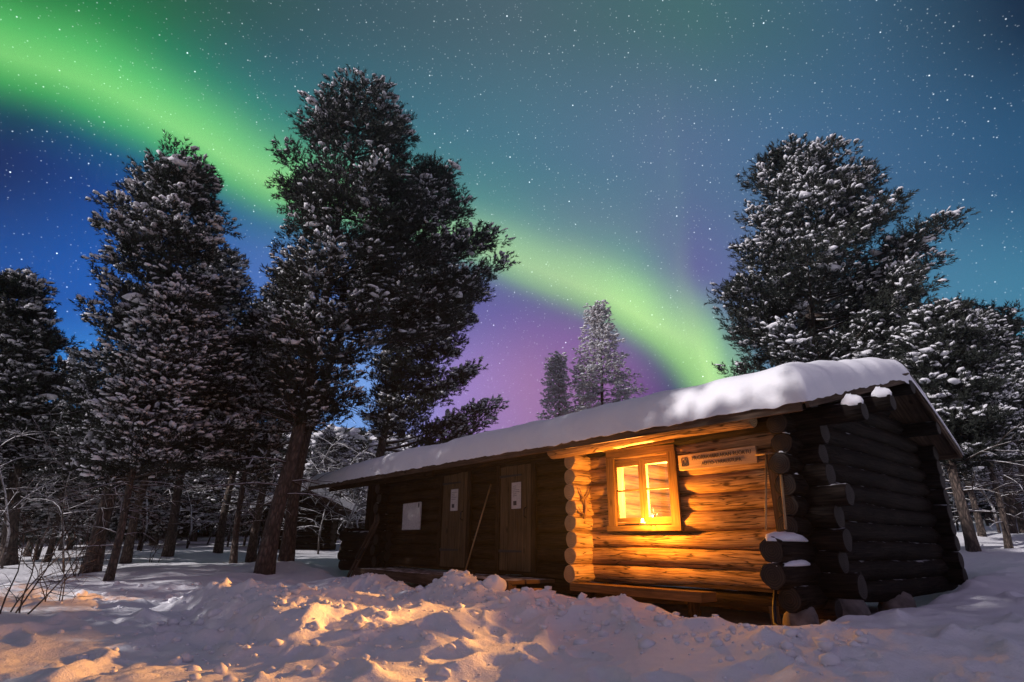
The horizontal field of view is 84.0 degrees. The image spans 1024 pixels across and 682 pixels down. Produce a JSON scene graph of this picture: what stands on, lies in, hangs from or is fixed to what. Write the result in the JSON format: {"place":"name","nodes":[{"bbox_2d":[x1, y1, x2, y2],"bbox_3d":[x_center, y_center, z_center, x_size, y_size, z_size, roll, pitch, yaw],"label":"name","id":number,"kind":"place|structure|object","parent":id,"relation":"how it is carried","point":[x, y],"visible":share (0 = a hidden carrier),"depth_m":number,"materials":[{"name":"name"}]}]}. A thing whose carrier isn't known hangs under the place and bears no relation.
{"place":"outdoors","nodes":[
{"label":"outdoors","id":0,"kind":"place"},
{"bbox_2d":[0,513,1023,681],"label":"snow ground","id":1,"kind":"structure","parent":0,"point":[971,629],"depth_m":5.37,"materials":[{"name":"white snow"}]},
{"bbox_2d":[0,365,33,532],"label":"pine tree","id":2,"kind":"object","parent":1,"relation":"on","point":[4,468],"visible":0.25,"depth_m":13.15,"materials":[{"name":"green plant"}]},
{"bbox_2d":[0,418,69,546],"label":"young spruce","id":3,"kind":"object","parent":1,"relation":"on","point":[28,473],"visible":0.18,"depth_m":14.87,"materials":[{"name":"green plant"}]},
{"bbox_2d":[0,266,86,565],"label":"pine tree","id":4,"kind":"object","parent":1,"relation":"on","point":[32,342],"visible":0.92,"depth_m":13.58,"materials":[{"name":"green plant"}]},
{"bbox_2d":[0,423,88,537],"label":"snowy sapling","id":5,"kind":"object","parent":1,"relation":"on","point":[35,486],"visible":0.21,"depth_m":14.15,"materials":[{"name":"white snow"}]},
{"bbox_2d":[0,428,93,567],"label":"snowy sapling","id":6,"kind":"object","parent":1,"relation":"on","point":[7,524],"visible":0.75,"depth_m":12.67,"materials":[{"name":"white snow"}]},
{"bbox_2d":[0,420,99,559],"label":"young spruce","id":7,"kind":"object","parent":1,"relation":"on","point":[90,506],"visible":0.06,"depth_m":16.62,"materials":[{"name":"green plant"}]},
{"bbox_2d":[2,493,113,577],"bbox_3d":[-8.495,3.743,10.792,1.410,1.666,2.225,4,-20,-9],"label":"bare shrub","id":8,"kind":"object","parent":1,"relation":"on","point":[77,532],"visible":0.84,"depth_m":10.89,"materials":[{"name":"brown plant"}]},
{"bbox_2d":[22,347,101,556],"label":"pine tree","id":9,"kind":"object","parent":1,"relation":"on","point":[73,356],"visible":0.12,"depth_m":19.22,"materials":[{"name":"green plant"}]},
{"bbox_2d":[29,538,95,601],"bbox_3d":[-5.578,2.903,7.127,0.776,0.896,0.763,-17,-26,41],"label":"bare shrub","id":10,"kind":"object","parent":1,"relation":"on","point":[41,566],"visible":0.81,"depth_m":7.13,"materials":[{"name":"brown plant"}]},
{"bbox_2d":[5,401,122,569],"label":"snowy sapling","id":11,"kind":"object","parent":1,"relation":"on","point":[63,506],"visible":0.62,"depth_m":11.97,"materials":[{"name":"white snow"}]},
{"bbox_2d":[22,372,106,561],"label":"pine tree","id":12,"kind":"object","parent":1,"relation":"on","point":[70,417],"visible":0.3,"depth_m":14.75,"materials":[{"name":"green plant"}]},
{"bbox_2d":[0,491,143,613],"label":"bare shrub","id":13,"kind":"object","parent":1,"relation":"on","point":[28,583],"visible":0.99,"depth_m":6.54,"materials":[{"name":"brown plant"}]},
{"bbox_2d":[30,489,114,549],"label":"young spruce","id":14,"kind":"object","parent":1,"relation":"on","point":[60,544],"depth_m":20.32,"materials":[{"name":"plant"}]},
{"bbox_2d":[25,455,123,559],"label":"snowy sapling","id":15,"kind":"object","parent":1,"relation":"on","point":[41,547],"visible":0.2,"depth_m":14.99,"materials":[{"name":"white snow"}]},
{"bbox_2d":[67,388,106,548],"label":"pine tree","id":16,"kind":"object","parent":1,"relation":"on","point":[69,547],"depth_m":20.48,"materials":[{"name":"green plant"}]},
{"bbox_2d":[56,474,154,547],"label":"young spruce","id":17,"kind":"object","parent":1,"relation":"on","point":[109,534],"visible":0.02,"depth_m":18.40,"materials":[{"name":"green plant"}]},
{"bbox_2d":[80,478,172,519],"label":"snowy sapling","id":18,"kind":"object","parent":1,"relation":"on","point":[131,494],"visible":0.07,"depth_m":17.64,"materials":[{"name":"white snow"}]},
{"bbox_2d":[38,262,219,580],"bbox_3d":[-7.331,1.492,11.444,2.251,6.620,2.399,13,-23,-31],"label":"pine tree","id":19,"kind":"object","parent":1,"relation":"on","point":[166,375],"visible":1,"depth_m":11.28,"materials":[{"name":"green plant"}]},
{"bbox_2d":[71,291,224,563],"bbox_3d":[-8.990,1.828,14.471,2.884,7.571,2.477,5,-20,-11],"label":"pine tree","id":20,"kind":"object","parent":1,"relation":"on","point":[127,553],"visible":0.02,"depth_m":13.58,"materials":[{"name":"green plant"}]},
{"bbox_2d":[83,468,217,550],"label":"snowy sapling","id":21,"kind":"object","parent":1,"relation":"on","point":[145,531],"visible":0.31,"depth_m":17.36,"materials":[{"name":"white snow"}]},
{"bbox_2d":[109,471,194,549],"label":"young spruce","id":22,"kind":"object","parent":1,"relation":"on","point":[166,514],"visible":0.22,"depth_m":18.50,"materials":[{"name":"green plant"}]},
{"bbox_2d":[49,129,266,573],"bbox_3d":[-7.905,0.100,13.312,4.938,10.479,3.616,14,-23,-32],"label":"pine tree","id":23,"kind":"object","parent":1,"relation":"on","point":[160,194],"visible":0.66,"depth_m":13.25,"materials":[{"name":"green plant"}]},
{"bbox_2d":[138,521,180,562],"bbox_3d":[-8.679,4.827,13.723,1.128,1.304,1.110,4,-20,-9],"label":"bare shrub","id":24,"kind":"object","parent":1,"relation":"on","point":[165,538],"visible":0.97,"depth_m":13.83,"materials":[{"name":"brown plant"}]},
{"bbox_2d":[148,413,218,545],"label":"pine tree","id":25,"kind":"object","parent":1,"relation":"on","point":[152,542],"depth_m":22.57,"materials":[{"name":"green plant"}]},
{"bbox_2d":[153,452,235,543],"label":"young spruce","id":26,"kind":"object","parent":1,"relation":"on","point":[198,512],"visible":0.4,"depth_m":22.42,"materials":[{"name":"green plant"}]},
{"bbox_2d":[136,244,256,556],"bbox_3d":[-9.456,1.525,16.933,3.573,9.625,2.972,5,-20,-11],"label":"pine tree","id":27,"kind":"object","parent":1,"relation":"on","point":[228,267],"visible":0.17,"depth_m":17.82,"materials":[{"name":"green plant"}]},
{"bbox_2d":[148,469,248,548],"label":"snowy sapling","id":28,"kind":"object","parent":1,"relation":"on","point":[191,527],"visible":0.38,"depth_m":19.49,"materials":[{"name":"white snow"}]},
{"bbox_2d":[190,446,215,541],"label":"pine tree","id":29,"kind":"object","parent":1,"relation":"on","point":[193,537],"depth_m":24.99,"materials":[{"name":"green plant"}]},
{"bbox_2d":[183,454,280,546],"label":"snowy sapling","id":30,"kind":"object","parent":1,"relation":"on","point":[229,533],"visible":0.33,"depth_m":20.61,"materials":[{"name":"white snow"}]},
{"bbox_2d":[186,296,284,552],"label":"pine tree","id":31,"kind":"object","parent":1,"relation":"on","point":[219,542],"visible":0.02,"depth_m":17.16,"materials":[{"name":"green plant"}]},
{"bbox_2d":[184,303,298,563],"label":"pine tree","id":32,"kind":"object","parent":1,"relation":"on","point":[259,439],"visible":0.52,"depth_m":14.22,"materials":[{"name":"green plant"}]},
{"bbox_2d":[208,472,274,545],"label":"young spruce","id":33,"kind":"object","parent":1,"relation":"on","point":[245,528],"visible":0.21,"depth_m":21.50,"materials":[{"name":"green plant"}]},
{"bbox_2d":[209,453,274,539],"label":"young spruce","id":34,"kind":"object","parent":1,"relation":"on","point":[227,483],"depth_m":25.71,"materials":[{"name":"green plant"}]},
{"bbox_2d":[225,257,330,562],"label":"pine tree","id":35,"kind":"object","parent":1,"relation":"on","point":[251,552],"visible":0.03,"depth_m":16.40,"materials":[{"name":"green plant"}]},
{"bbox_2d":[251,455,331,529],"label":"snowy sapling","id":36,"kind":"object","parent":1,"relation":"on","point":[303,495],"visible":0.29,"depth_m":19.15,"materials":[{"name":"white snow"}]},
{"bbox_2d":[249,483,357,549],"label":"log store","id":37,"kind":"structure","parent":1,"relation":"on","point":[306,538],"depth_m":20.31,"materials":[{"name":"brown wood"}]},
{"bbox_2d":[198,64,431,574],"bbox_3d":[-4.391,-1.083,14.515,4.923,13.589,3.922,8,-21,-20],"label":"pine tree","id":38,"kind":"object","parent":1,"relation":"on","point":[309,192],"visible":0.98,"depth_m":14.14,"materials":[{"name":"green plant"}]},
{"bbox_2d":[269,445,372,553],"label":"snowy sapling","id":39,"kind":"object","parent":1,"relation":"on","point":[320,527],"visible":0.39,"depth_m":19.11,"materials":[{"name":"white snow"}]},
{"bbox_2d":[303,427,343,497],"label":"pine tree","id":40,"kind":"object","parent":1,"relation":"on","point":[326,445],"visible":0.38,"depth_m":27.04,"materials":[{"name":"green plant"}]},
{"bbox_2d":[300,429,363,521],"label":"snowy sapling","id":41,"kind":"object","parent":1,"relation":"on","point":[330,463],"visible":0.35,"depth_m":21.72,"materials":[{"name":"white snow"}]},
{"bbox_2d":[302,434,363,532],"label":"young spruce","id":42,"kind":"object","parent":1,"relation":"on","point":[350,442],"visible":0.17,"depth_m":28.12,"materials":[{"name":"green plant"}]},
{"bbox_2d":[302,437,364,534],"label":"snowy sapling","id":43,"kind":"object","parent":1,"relation":"on","point":[329,466],"visible":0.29,"depth_m":24.58,"materials":[{"name":"white snow"}]},
{"bbox_2d":[302,464,367,550],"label":"snowy sapling","id":44,"kind":"object","parent":1,"relation":"on","point":[349,518],"visible":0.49,"depth_m":18.30,"materials":[{"name":"white snow"}]},
{"bbox_2d":[308,444,375,527],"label":"snowy sapling","id":45,"kind":"object","parent":1,"relation":"on","point":[357,523],"visible":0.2,"depth_m":22.10,"materials":[{"name":"white snow"}]},
{"bbox_2d":[333,447,370,535],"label":"young spruce","id":46,"kind":"object","parent":1,"relation":"on","point":[346,462],"visible":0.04,"depth_m":27.57,"materials":[{"name":"green plant"}]},
{"bbox_2d":[338,458,366,533],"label":"pine tree","id":47,"kind":"object","parent":1,"relation":"on","point":[354,497],"visible":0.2,"depth_m":24.14,"materials":[{"name":"green plant"}]},
{"bbox_2d":[315,440,398,548],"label":"snowy sapling","id":48,"kind":"object","parent":1,"relation":"on","point":[343,491],"visible":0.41,"depth_m":21.63,"materials":[{"name":"white snow"}]},
{"bbox_2d":[346,514,375,576],"bbox_3d":[-3.290,4.482,12.415,0.560,1.385,0.089,1,-20,0],"label":"ski","id":49,"kind":"object","parent":1,"relation":"on","point":[360,550],"visible":0.86,"depth_m":12.38,"materials":[{"name":"wood"}]},
{"bbox_2d":[350,513,379,576],"bbox_3d":[-3.188,4.442,12.299,0.560,1.385,0.089,1,-20,0],"label":"ski","id":50,"kind":"object","parent":1,"relation":"on","point":[365,547],"visible":0.88,"depth_m":12.28,"materials":[{"name":"wood"}]},
{"bbox_2d":[354,446,399,525],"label":"young spruce","id":51,"kind":"object","parent":1,"relation":"on","point":[373,456],"visible":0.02,"depth_m":27.30,"materials":[{"name":"green plant"}]},
{"bbox_2d":[277,150,520,560],"bbox_3d":[-3.372,-0.022,16.446,6.958,12.511,4.840,8,-21,-19],"label":"pine tree","id":52,"kind":"object","parent":1,"relation":"on","point":[433,302],"visible":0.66,"depth_m":16.60,"materials":[{"name":"green plant"}]},
{"bbox_2d":[334,254,509,501],"bbox_3d":[-2.859,1.863,19.330,5.954,11.191,4.180,5,-20,-12],"label":"pine tree","id":53,"kind":"object","parent":1,"relation":"on","point":[399,371],"visible":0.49,"depth_m":18.84,"materials":[{"name":"green plant"}]},
{"bbox_2d":[33,569,869,681],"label":"snow crumbs","id":54,"kind":"object","parent":1,"relation":"on","point":[827,658],"visible":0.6,"depth_m":5.48,"materials":[{"name":"white snow"}]},
{"bbox_2d":[482,574,506,590],"bbox_3d":[-0.230,3.214,7.487,0.323,0.284,0.261,1,-20,0],"label":"snow lump","id":55,"kind":"object","parent":1,"relation":"on","point":[496,582],"visible":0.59,"depth_m":7.42,"materials":[{"name":"white snow"}]},
{"bbox_2d":[25,408,996,540],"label":"distant forest","id":56,"kind":"object","parent":1,"relation":"on","point":[369,441],"visible":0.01,"depth_m":31.75,"materials":[{"name":"plant"}]},
{"bbox_2d":[535,351,574,419],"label":"spruce tree","id":57,"kind":"object","parent":1,"relation":"on","point":[556,390],"visible":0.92,"depth_m":22.52,"materials":[{"name":"green plant"}]},
{"bbox_2d":[558,300,648,415],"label":"spruce tree","id":58,"kind":"object","parent":1,"relation":"on","point":[596,311],"visible":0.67,"depth_m":21.52,"materials":[{"name":"green wood"}]},
{"bbox_2d":[307,357,967,620],"bbox_3d":[0.838,3.245,11.645,5.741,3.571,13.258,16,-25,-37],"label":"log cabin","id":59,"kind":"object","parent":1,"relation":"on","point":[860,447],"visible":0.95,"depth_m":7.62,"materials":[{"name":"brown wood"}]},
{"bbox_2d":[402,502,421,529],"bbox_3d":[-2.124,3.708,12.048,0.037,0.555,0.738,16,-25,-37],"label":"notice board","id":60,"kind":"object","parent":59,"relation":"attached to","point":[411,519],"visible":1,"depth_m":12.02,"materials":[{"name":"paper"}]},
{"bbox_2d":[450,489,457,510],"bbox_3d":[-1.110,3.054,10.937,0.010,0.400,0.240,16,-25,-37],"label":"paper notice","id":61,"kind":"object","parent":59,"relation":"attached to","point":[454,501],"visible":1,"depth_m":10.93,"materials":[{"name":"white paper"}]},
{"bbox_2d":[436,470,472,568],"bbox_3d":[-1.123,3.326,10.836,0.111,1.860,1.050,16,-25,-37],"label":"door","id":62,"kind":"structure","parent":59,"relation":"in","point":[453,549],"depth_m":10.77,"materials":[{"name":"brown wood"}]},
{"bbox_2d":[455,484,491,573],"bbox_3d":[-0.672,3.288,10.026,0.378,1.494,0.503,16,-25,-37],"label":"broom","id":63,"kind":"object","parent":59,"relation":"on","point":[472,571],"visible":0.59,"depth_m":9.87,"materials":[{"name":"brown wood"}]},
{"bbox_2d":[494,462,536,573],"bbox_3d":[0.035,2.871,9.530,0.111,1.860,1.020,16,-25,-37],"label":"door","id":64,"kind":"structure","parent":59,"relation":"in","point":[515,529],"depth_m":9.46,"materials":[{"name":"brown wood"}]},
{"bbox_2d":[511,482,520,508],"bbox_3d":[0.071,2.604,9.599,0.010,0.430,0.240,16,-25,-37],"label":"paper notice","id":65,"kind":"object","parent":59,"relation":"attached to","point":[516,496],"visible":1,"depth_m":9.59,"materials":[{"name":"white paper"}]},
{"bbox_2d":[578,487,591,518],"bbox_3d":[1.057,2.343,8.259,0.318,0.468,0.067,16,-25,-37],"label":"reindeer antler","id":66,"kind":"object","parent":59,"relation":"attached to","point":[585,505],"visible":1,"depth_m":8.23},
{"bbox_2d":[625,522,655,525],"bbox_3d":[1.676,2.315,7.284,0.445,0.081,0.220,16,-25,-37],"label":"tray candle","id":67,"kind":"object","parent":59,"relation":"on","point":[642,523],"visible":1,"depth_m":7.18,"materials":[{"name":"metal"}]},
{"bbox_2d":[602,439,683,531],"bbox_3d":[1.842,2.014,7.805,0.340,1.130,1.250,16,-25,-37],"label":"window","id":68,"kind":"structure","parent":59,"relation":"in","point":[673,522],"depth_m":7.76,"materials":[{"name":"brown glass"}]},
{"bbox_2d":[678,446,758,470],"bbox_3d":[2.502,1.448,6.986,0.044,0.199,1.061,16,-25,-37],"label":"name sign","id":69,"kind":"object","parent":59,"relation":"attached to","point":[730,457],"visible":1,"depth_m":6.94,"materials":[{"name":"beige wood"}]},
{"bbox_2d":[755,452,775,530],"bbox_3d":[2.728,1.625,6.205,0.441,0.851,0.260,16,-25,-37],"label":"snow pusher","id":70,"kind":"object","parent":59,"relation":"on","point":[765,454],"visible":0.82,"depth_m":6.23,"materials":[{"name":"brown wood"}]},
{"bbox_2d":[780,474,786,528],"bbox_3d":[2.823,1.587,6.002,0.140,0.770,0.305,-17,-26,41],"label":"snow shovel","id":71,"kind":"object","parent":59,"relation":"on","point":[783,502],"visible":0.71,"depth_m":5.91,"materials":[{"name":"brown wood"}]},
{"bbox_2d":[570,582,716,617],"bbox_3d":[1.546,3.262,7.019,0.309,0.434,2.031,16,-25,-37],"label":"log bench","id":72,"kind":"object","parent":1,"relation":"on","point":[694,599],"visible":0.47,"depth_m":6.73,"materials":[{"name":"brown wood"}]},
{"bbox_2d":[772,590,778,624],"bbox_3d":[2.545,2.538,5.327,0.150,0.387,0.548,0,-20,1],"label":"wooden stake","id":73,"kind":"object","parent":1,"relation":"on","point":[774,615],"visible":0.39,"depth_m":5.50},
{"bbox_2d":[769,606,781,625],"bbox_3d":[2.570,2.798,5.507,0.173,0.422,0.092,16,-25,-37],"label":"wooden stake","id":74,"kind":"object","parent":1,"relation":"on","point":[778,615],"visible":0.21,"depth_m":5.56,"materials":[{"name":"brown wood"}]},
{"bbox_2d":[782,607,819,625],"bbox_3d":[2.850,2.786,5.558,0.431,0.461,0.329,16,-25,-37],"label":"foundation stone","id":75,"kind":"object","parent":1,"relation":"on","point":[809,616],"visible":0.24,"depth_m":5.48,"materials":[{"name":"grey stone"}]},
{"bbox_2d":[796,275,847,354],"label":"pine tree","id":76,"kind":"object","parent":1,"relation":"on","point":[832,301],"visible":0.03,"depth_m":21.94,"materials":[{"name":"green plant"}]},
{"bbox_2d":[703,132,979,387],"bbox_3d":[8.789,-0.426,15.132,6.819,11.838,5.756,-10,-22,26],"label":"pine tree","id":77,"kind":"object","parent":1,"relation":"on","point":[803,183],"visible":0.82,"depth_m":14.73,"materials":[{"name":"green plant"}]},
{"bbox_2d":[819,599,870,623],"bbox_3d":[3.534,2.941,5.970,0.906,0.553,0.453,16,-25,-37],"label":"foundation stone","id":78,"kind":"object","parent":1,"relation":"on","point":[853,607],"visible":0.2,"depth_m":5.85,"materials":[{"name":"grey stone"}]},
{"bbox_2d":[877,591,916,611],"bbox_3d":[4.828,3.350,7.071,0.647,0.507,0.412,16,-25,-37],"label":"foundation stone","id":79,"kind":"object","parent":1,"relation":"on","point":[904,600],"visible":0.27,"depth_m":6.97,"materials":[{"name":"grey stone"}]},
{"bbox_2d":[885,292,1023,551],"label":"pine tree","id":80,"kind":"object","parent":1,"relation":"on","point":[931,340],"visible":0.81,"depth_m":11.35,"materials":[{"name":"green plant"}]},
{"bbox_2d":[907,301,1023,536],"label":"pine tree","id":81,"kind":"object","parent":1,"relation":"on","point":[980,529],"depth_m":13.19,"materials":[{"name":"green plant"}]},
{"bbox_2d":[945,472,1000,530],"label":"snowy sapling","id":82,"kind":"object","parent":1,"relation":"on","point":[957,526],"visible":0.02,"depth_m":16.13,"materials":[{"name":"brown plant"}]},
{"bbox_2d":[926,300,1023,548],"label":"pine tree","id":83,"kind":"object","parent":1,"relation":"on","point":[1003,397],"visible":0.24,"depth_m":11.25,"materials":[{"name":"green plant"}]},
{"bbox_2d":[943,465,1023,525],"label":"young spruce","id":84,"kind":"object","parent":1,"relation":"on","point":[982,505],"visible":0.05,"depth_m":18.63,"materials":[{"name":"green plant"}]},
{"bbox_2d":[943,462,1023,532],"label":"snowy sapling","id":85,"kind":"object","parent":1,"relation":"on","point":[997,524],"visible":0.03,"depth_m":14.17,"materials":[{"name":"white snow"}]},
{"bbox_2d":[944,464,1022,496],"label":"snowy sapling","id":86,"kind":"object","parent":1,"relation":"on","point":[1000,477],"visible":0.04,"depth_m":16.77,"materials":[{"name":"white snow"}]},
{"bbox_2d":[945,446,1023,517],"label":"young spruce","id":87,"kind":"object","parent":1,"relation":"on","point":[1021,497],"visible":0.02,"depth_m":20.38,"materials":[{"name":"green plant"}]},
{"bbox_2d":[950,297,1023,532],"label":"pine tree","id":88,"kind":"object","parent":1,"relation":"on","point":[1019,509],"depth_m":14.55,"materials":[{"name":"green plant"}]},
{"bbox_2d":[978,470,1000,522],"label":"pine tree","id":89,"kind":"object","parent":1,"relation":"on","point":[989,516],"depth_m":20.07,"materials":[{"name":"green plant"}]},
{"bbox_2d":[963,299,1023,533],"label":"pine tree","id":90,"kind":"object","parent":1,"relation":"on","point":[1011,311],"visible":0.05,"depth_m":14.26,"materials":[{"name":"green plant"}]},
{"bbox_2d":[976,306,1023,496],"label":"pine tree","id":91,"kind":"object","parent":1,"relation":"on","point":[989,314],"visible":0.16,"depth_m":13.94,"materials":[{"name":"green plant"}]},
{"bbox_2d":[0,0,1023,531],"label":"sky","id":92,"kind":"structure","parent":0,"point":[609,138],"materials":[{"name":"blue"}]}
]}

